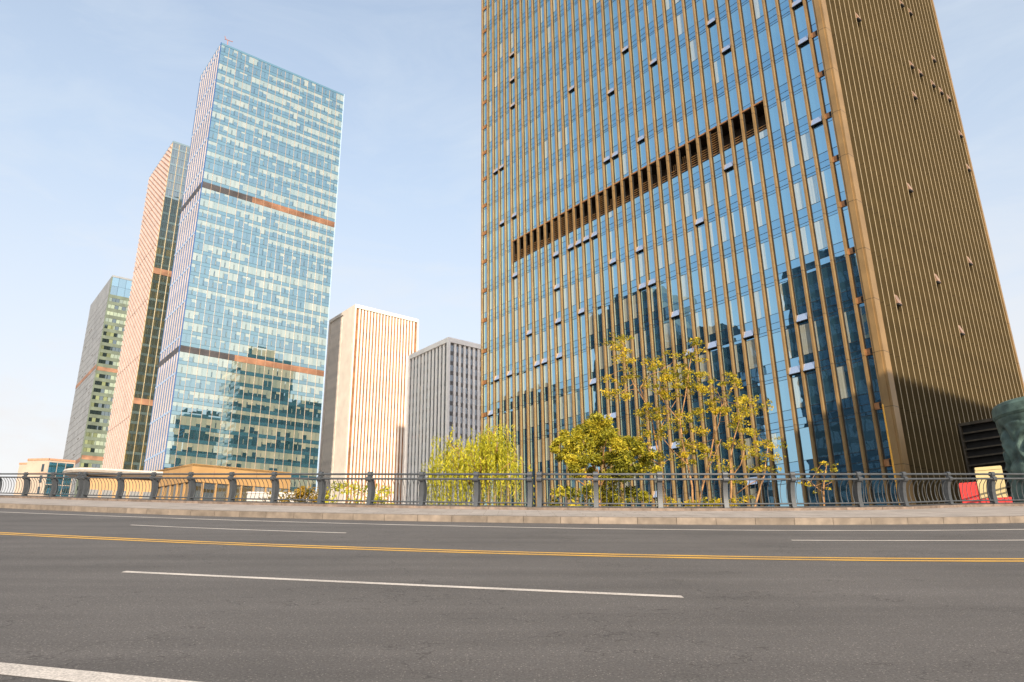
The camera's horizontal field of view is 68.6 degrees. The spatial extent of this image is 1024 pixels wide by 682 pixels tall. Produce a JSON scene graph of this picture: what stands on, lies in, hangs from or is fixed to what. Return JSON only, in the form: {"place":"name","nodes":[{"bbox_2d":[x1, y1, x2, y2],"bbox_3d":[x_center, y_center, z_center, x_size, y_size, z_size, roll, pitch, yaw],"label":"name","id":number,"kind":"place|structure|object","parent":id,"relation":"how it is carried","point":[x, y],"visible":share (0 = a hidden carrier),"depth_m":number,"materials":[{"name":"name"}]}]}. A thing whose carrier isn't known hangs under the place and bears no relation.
{"place":"outdoors","nodes":[
{"label":"outdoors","id":0,"kind":"place"},
{"bbox_2d":[13,458,75,496],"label":"apartment block","id":1,"kind":"structure","parent":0,"point":[41,465],"depth_m":221.48,"materials":[{"name":"concrete"}]},
{"bbox_2d":[44,462,73,496],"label":"side windows","id":2,"kind":"structure","parent":1,"relation":"in","point":[52,465],"depth_m":222.24,"materials":[{"name":"teal glass"}]},
{"bbox_2d":[63,275,132,496],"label":"office tower","id":3,"kind":"structure","parent":0,"point":[85,447],"depth_m":443.09,"materials":[{"name":"grey glass"}]},
{"bbox_2d":[62,468,162,498],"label":"pavilion","id":4,"kind":"structure","parent":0,"point":[103,470],"depth_m":122.68,"materials":[{"name":"beige concrete"}]},
{"bbox_2d":[87,489,98,496],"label":"window","id":5,"kind":"structure","parent":4,"relation":"in","point":[90,491],"depth_m":121.19,"materials":[{"name":"white glass"}]},
{"bbox_2d":[101,490,112,497],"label":"window","id":6,"kind":"structure","parent":4,"relation":"in","point":[109,491],"depth_m":122.11,"materials":[{"name":"white glass"}]},
{"bbox_2d":[129,491,139,497],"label":"window","id":7,"kind":"structure","parent":4,"relation":"in","point":[133,492],"depth_m":123.86,"materials":[{"name":"white glass"}]},
{"bbox_2d":[142,492,150,498],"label":"window","id":8,"kind":"structure","parent":4,"relation":"in","point":[146,493],"depth_m":124.68,"materials":[{"name":"white glass"}]},
{"bbox_2d":[102,141,189,469],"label":"office tower","id":9,"kind":"structure","parent":0,"point":[130,419],"depth_m":317.20,"materials":[{"name":"grey glass"}]},
{"bbox_2d":[156,463,290,500],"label":"podium building","id":10,"kind":"structure","parent":0,"point":[204,468],"depth_m":141.16,"materials":[{"name":"orange concrete"}]},
{"bbox_2d":[157,483,188,499],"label":"window front","id":11,"kind":"structure","parent":10,"relation":"in","point":[180,485],"depth_m":140.61,"materials":[{"name":"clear glass"}]},
{"bbox_2d":[193,483,286,500],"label":"window front","id":12,"kind":"structure","parent":10,"relation":"in","point":[198,486],"depth_m":140.53,"materials":[{"name":"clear glass"}]},
{"bbox_2d":[143,37,344,492],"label":"office tower","id":13,"kind":"structure","parent":0,"point":[241,373],"depth_m":262.10,"materials":[{"name":"teal glass"}]},
{"bbox_2d":[247,492,314,501],"bbox_3d":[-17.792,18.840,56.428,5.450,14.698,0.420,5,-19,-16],"label":"garden wall","id":14,"kind":"structure","parent":0,"point":[257,495],"depth_m":58.14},
{"bbox_2d":[317,304,418,504],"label":"office block","id":15,"kind":"structure","parent":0,"point":[370,350],"depth_m":362.60,"materials":[{"name":"beige stone"}]},
{"bbox_2d":[403,337,480,505],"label":"office block","id":16,"kind":"structure","parent":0,"point":[443,397],"depth_m":264.22,"materials":[{"name":"grey stone"}]},
{"bbox_2d":[0,508,1023,681],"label":"road","id":17,"kind":"structure","parent":0,"point":[103,597],"depth_m":7.73,"materials":[{"name":"grey asphalt"}]},
{"bbox_2d":[0,503,1023,524],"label":"kerb","id":18,"kind":"structure","parent":17,"relation":"on","point":[679,520],"depth_m":19.93,"materials":[{"name":"concrete"}]},
{"bbox_2d":[0,498,1023,516],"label":"walkway","id":19,"kind":"structure","parent":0,"point":[981,511],"depth_m":22.66,"materials":[{"name":"grey concrete"}]},
{"bbox_2d":[0,495,1023,510],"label":"plinth kerb","id":20,"kind":"structure","parent":19,"relation":"on","point":[609,508],"depth_m":24.32,"materials":[{"name":"grey concrete"}]},
{"bbox_2d":[0,472,82,497],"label":"bridge railing","id":21,"kind":"object","parent":20,"relation":"on","point":[53,485],"visible":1,"depth_m":34.39,"materials":[{"name":"grey metal"}]},
{"bbox_2d":[80,472,533,506],"bbox_3d":[-9.241,5.432,28.127,21.548,2.717,1.210,-9,-20,23],"label":"bridge railing","id":22,"kind":"object","parent":20,"relation":"on","point":[321,481],"visible":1,"depth_m":26.72,"materials":[{"name":"grey metal"}]},
{"bbox_2d":[536,472,1023,507],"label":"bridge railing","id":23,"kind":"object","parent":20,"relation":"on","point":[792,479],"visible":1,"depth_m":23.76,"materials":[{"name":"grey metal"}]},
{"bbox_2d":[0,0,1023,495],"label":"sky","id":24,"kind":"structure","parent":0,"point":[94,94],"materials":[{"name":"blue"}]},
{"bbox_2d":[481,0,1023,507],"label":"office tower","id":25,"kind":"structure","parent":0,"point":[777,204],"depth_m":69.47,"materials":[{"name":"blue glass"}]},
{"bbox_2d":[556,352,561,358],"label":"open window","id":26,"kind":"structure","parent":25,"relation":"in","point":[559,355],"depth_m":81.70,"materials":[{"name":"white glass"}]},
{"bbox_2d":[567,242,573,249],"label":"open window","id":27,"kind":"structure","parent":25,"relation":"in","point":[571,245],"depth_m":83.67,"materials":[{"name":"white glass"}]},
{"bbox_2d":[578,307,584,314],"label":"open window","id":28,"kind":"structure","parent":25,"relation":"in","point":[581,310],"depth_m":80.22,"materials":[{"name":"white glass"}]},
{"bbox_2d":[589,378,595,384],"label":"open window","id":29,"kind":"structure","parent":25,"relation":"in","point":[592,381],"depth_m":76.74,"materials":[{"name":"white glass"}]},
{"bbox_2d":[603,155,609,162],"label":"open window","id":30,"kind":"structure","parent":25,"relation":"in","point":[607,158],"depth_m":81.72,"materials":[{"name":"white glass"}]},
{"bbox_2d":[607,87,613,94],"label":"open window","id":31,"kind":"structure","parent":25,"relation":"in","point":[611,90],"depth_m":83.43,"materials":[{"name":"white glass"}]},
{"bbox_2d":[609,412,615,418],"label":"open window","id":32,"kind":"structure","parent":25,"relation":"in","point":[613,415],"depth_m":73.59,"materials":[{"name":"white glass"}]},
{"bbox_2d":[609,257,615,264],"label":"open window","id":33,"kind":"structure","parent":25,"relation":"in","point":[613,260],"depth_m":77.88,"materials":[{"name":"white glass"}]},
{"bbox_2d":[611,150,617,157],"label":"open window","id":34,"kind":"structure","parent":25,"relation":"in","point":[615,153],"depth_m":80.85,"materials":[{"name":"white glass"}]},
{"bbox_2d":[622,45,628,52],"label":"open window","id":35,"kind":"structure","parent":25,"relation":"in","point":[625,48],"depth_m":82.89,"materials":[{"name":"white glass"}]},
{"bbox_2d":[636,245,643,252],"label":"open window","id":36,"kind":"structure","parent":25,"relation":"in","point":[639,248],"depth_m":75.16,"materials":[{"name":"white glass"}]},
{"bbox_2d":[637,134,644,142],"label":"open window","id":37,"kind":"structure","parent":25,"relation":"in","point":[642,137],"depth_m":78.11,"materials":[{"name":"white glass"}]},
{"bbox_2d":[638,282,645,289],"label":"open window","id":38,"kind":"structure","parent":25,"relation":"in","point":[643,285],"depth_m":73.85,"materials":[{"name":"white glass"}]},
{"bbox_2d":[648,278,655,285],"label":"open window","id":39,"kind":"structure","parent":25,"relation":"in","point":[653,281],"depth_m":72.93,"materials":[{"name":"white glass"}]},
{"bbox_2d":[650,57,656,65],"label":"open window","id":40,"kind":"structure","parent":25,"relation":"in","point":[654,60],"depth_m":78.88,"materials":[{"name":"white glass"}]},
{"bbox_2d":[671,441,679,448],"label":"open window","id":41,"kind":"structure","parent":25,"relation":"in","point":[673,445],"depth_m":66.96,"materials":[{"name":"white glass"}]},
{"bbox_2d":[671,310,679,317],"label":"open window","id":42,"kind":"structure","parent":25,"relation":"in","point":[675,313],"depth_m":69.85,"materials":[{"name":"white glass"}]},
{"bbox_2d":[695,216,703,224],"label":"open window","id":43,"kind":"structure","parent":25,"relation":"in","point":[698,221],"depth_m":69.71,"materials":[{"name":"white glass"}]},
{"bbox_2d":[707,17,715,25],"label":"open window","id":44,"kind":"structure","parent":25,"relation":"in","point":[711,21],"depth_m":73.43,"materials":[{"name":"white glass"}]},
{"bbox_2d":[708,340,716,349],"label":"open window","id":45,"kind":"structure","parent":25,"relation":"in","point":[713,344],"depth_m":65.82,"materials":[{"name":"white glass"}]},
{"bbox_2d":[722,44,730,53],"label":"open window","id":46,"kind":"structure","parent":25,"relation":"in","point":[728,47],"depth_m":71.22,"materials":[{"name":"white glass"}]},
{"bbox_2d":[724,161,733,170],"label":"open window","id":47,"kind":"structure","parent":25,"relation":"in","point":[729,165],"depth_m":68.27,"materials":[{"name":"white glass"}]},
{"bbox_2d":[743,329,753,338],"bbox_3d":[19.890,-0.598,63.138,0.248,0.630,0.933,14,-23,-37],"label":"open window","id":48,"kind":"structure","parent":25,"relation":"in","point":[750,333],"depth_m":63.09,"materials":[{"name":"white glass"}]},
{"bbox_2d":[747,477,757,485],"bbox_3d":[19.259,11.231,60.170,0.248,0.630,0.933,14,-23,-37],"label":"open window","id":49,"kind":"structure","parent":25,"relation":"in","point":[751,481],"depth_m":60.12,"materials":[{"name":"white glass"}]},
{"bbox_2d":[789,365,800,374],"bbox_3d":[22.254,2.295,59.121,0.248,0.630,0.933,14,-23,-37],"label":"open window","id":50,"kind":"structure","parent":25,"relation":"in","point":[796,369],"depth_m":59.10,"materials":[{"name":"white glass"}]},
{"bbox_2d":[792,0,802,7],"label":"open window","id":51,"kind":"structure","parent":25,"relation":"in","point":[797,2],"depth_m":65.81,"materials":[{"name":"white glass"}]},
{"bbox_2d":[796,313,807,322],"bbox_3d":[22.979,-1.859,59.505,0.248,0.630,0.933,14,-23,-37],"label":"open window","id":52,"kind":"structure","parent":25,"relation":"in","point":[802,317],"depth_m":59.47,"materials":[{"name":"white glass"}]},
{"bbox_2d":[798,35,808,45],"bbox_3d":[25.014,-25.833,64.531,0.248,0.630,0.933,14,-23,-37],"label":"open window","id":53,"kind":"structure","parent":25,"relation":"in","point":[806,38],"depth_m":64.47,"materials":[{"name":"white glass"}]},
{"bbox_2d":[803,362,814,371],"bbox_3d":[23.026,1.980,58.213,0.248,0.630,0.933,14,-23,-37],"label":"open window","id":54,"kind":"structure","parent":25,"relation":"in","point":[808,366],"depth_m":58.17,"materials":[{"name":"white glass"}]},
{"bbox_2d":[811,115,822,126],"bbox_3d":[25.108,-18.157,61.947,0.248,0.630,0.933,14,-23,-37],"label":"open window","id":55,"kind":"structure","parent":25,"relation":"in","point":[817,120],"depth_m":61.89,"materials":[{"name":"white glass"}]},
{"bbox_2d":[855,13,860,22],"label":"open window","id":56,"kind":"structure","parent":25,"relation":"in","point":[858,18],"depth_m":68.01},
{"bbox_2d":[882,404,899,504],"bbox_3d":[23.561,12.341,44.742,0.400,17.625,0.380,-1,-19,0],"label":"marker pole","id":57,"kind":"object","parent":25,"relation":"attached to","point":[889,447],"visible":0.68,"depth_m":46.65,"materials":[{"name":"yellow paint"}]},
{"bbox_2d":[894,294,901,306],"bbox_3d":[29.482,-3.149,57.396,0.600,0.920,0.300,14,-23,-37],"label":"open window","id":58,"kind":"structure","parent":25,"relation":"in","point":[898,303],"depth_m":57.26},
{"bbox_2d":[907,183,912,192],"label":"open window","id":59,"kind":"structure","parent":25,"relation":"in","point":[910,189],"depth_m":65.10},
{"bbox_2d":[934,273,940,283],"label":"open window","id":60,"kind":"structure","parent":25,"relation":"in","point":[937,279],"depth_m":63.64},
{"bbox_2d":[958,325,964,335],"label":"open window","id":61,"kind":"structure","parent":25,"relation":"in","point":[962,333],"depth_m":64.06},
{"bbox_3d":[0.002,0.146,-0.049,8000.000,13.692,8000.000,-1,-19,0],"label":"ground","id":62,"kind":"structure","parent":0,"visible":0},
{"bbox_2d":[259,486,307,502],"bbox_3d":[-12.825,12.185,40.336,3.817,8.674,3.227,-1,-19,0],"label":"bush","id":63,"kind":"object","parent":62,"relation":"on","point":[298,489],"visible":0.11,"depth_m":41.11,"materials":[{"name":"brown plant"}]},
{"bbox_2d":[277,485,326,502],"bbox_3d":[-12.295,13.103,42.157,3.273,10.185,2.618,-1,-19,0],"label":"bush","id":64,"kind":"object","parent":62,"relation":"on","point":[304,490],"visible":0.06,"depth_m":43.93,"materials":[{"name":"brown plant"}]},
{"bbox_2d":[294,487,329,502],"bbox_3d":[-11.072,12.646,40.555,1.947,9.395,1.992,-1,-19,0],"label":"bush","id":65,"kind":"object","parent":62,"relation":"on","point":[311,495],"visible":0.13,"depth_m":41.58,"materials":[{"name":"brown plant"}]},
{"bbox_2d":[325,481,362,503],"bbox_3d":[-8.837,11.240,37.473,2.660,8.478,1.946,-1,-19,0],"label":"bush","id":66,"kind":"object","parent":62,"relation":"on","point":[336,489],"visible":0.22,"depth_m":38.68,"materials":[{"name":"yellow plant"}]},
{"bbox_2d":[337,481,386,504],"bbox_3d":[-8.102,11.891,38.358,2.850,9.294,2.233,-5,-19,11],"label":"bush","id":67,"kind":"object","parent":62,"relation":"on","point":[343,487],"visible":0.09,"depth_m":39.48,"materials":[{"name":"yellow plant"}]},
{"bbox_2d":[365,485,393,503],"bbox_3d":[-6.461,11.885,37.683,2.824,9.100,2.357,-1,-19,0],"label":"bush","id":68,"kind":"object","parent":62,"relation":"on","point":[382,491],"visible":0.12,"depth_m":38.66,"materials":[{"name":"yellow plant"}]},
{"bbox_2d":[421,419,534,506],"bbox_3d":[-1.468,8.131,32.327,4.845,9.785,5.402,4,-19,-14],"label":"weeping willow","id":69,"kind":"object","parent":62,"relation":"on","point":[487,454],"visible":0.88,"depth_m":32.49,"materials":[{"name":"green plant"}]},
{"bbox_2d":[548,484,601,505],"bbox_3d":[2.273,6.958,26.139,2.020,3.950,1.783,-1,-19,0],"label":"bush","id":70,"kind":"object","parent":62,"relation":"on","point":[574,494],"visible":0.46,"depth_m":26.43,"materials":[{"name":"yellow plant"}]},
{"bbox_2d":[549,411,662,505],"bbox_3d":[3.558,6.197,27.664,4.205,7.790,3.837,-1,-19,0],"label":"leafy tree","id":71,"kind":"object","parent":62,"relation":"on","point":[596,432],"visible":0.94,"depth_m":27.64,"materials":[{"name":"green plant"}]},
{"bbox_2d":[598,332,685,505],"bbox_3d":[5.304,5.025,29.047,3.579,11.715,2.869,-4,-19,10],"label":"slender tree","id":72,"kind":"object","parent":62,"relation":"on","point":[626,396],"visible":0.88,"depth_m":29.85,"materials":[{"name":"green plant"}]},
{"bbox_2d":[643,337,754,507],"bbox_3d":[6.945,4.461,27.338,4.056,10.405,2.805,-5,-19,13],"label":"slender tree","id":73,"kind":"object","parent":62,"relation":"on","point":[683,445],"visible":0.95,"depth_m":27.80,"materials":[{"name":"green plant"}]},
{"bbox_2d":[699,495,735,507],"bbox_3d":[7.125,6.883,25.318,1.440,3.392,1.597,-1,-19,0],"label":"bush","id":74,"kind":"object","parent":62,"relation":"on","point":[712,500],"visible":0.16,"depth_m":25.69,"materials":[{"name":"yellow plant"}]},
{"bbox_2d":[708,395,787,505],"bbox_3d":[8.268,5.255,26.000,2.716,7.255,2.827,-6,-19,15],"label":"slender tree","id":75,"kind":"object","parent":62,"relation":"on","point":[736,444],"visible":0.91,"depth_m":26.13,"materials":[{"name":"green plant"}]},
{"bbox_2d":[797,460,838,505],"bbox_3d":[10.314,5.830,24.836,1.336,4.105,2.613,-7,-20,19],"label":"slender tree","id":76,"kind":"object","parent":62,"relation":"on","point":[824,485],"visible":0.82,"depth_m":25.08,"materials":[{"name":"beige plant"}]},
{"bbox_2d":[959,465,1011,503],"bbox_3d":[17.662,6.536,27.720,1.576,3.711,0.350,-12,-22,30],"label":"notice board","id":77,"kind":"object","parent":62,"relation":"on","point":[996,469],"visible":0.41,"depth_m":28.02,"materials":[{"name":"beige ceramic"}]},
{"bbox_2d":[958,418,1013,501],"bbox_3d":[44.406,15.980,57.203,17.050,19.173,9.200,14,-23,-37],"label":"louvred annex","id":78,"kind":"object","parent":62,"relation":"on","point":[981,443],"visible":0.26,"depth_m":57.27,"materials":[{"name":"brown metal"}]},
{"bbox_2d":[991,396,1023,501],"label":"carved pillar","id":79,"kind":"structure","parent":62,"relation":"on","point":[1008,417],"depth_m":30.14,"materials":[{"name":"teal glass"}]}
]}

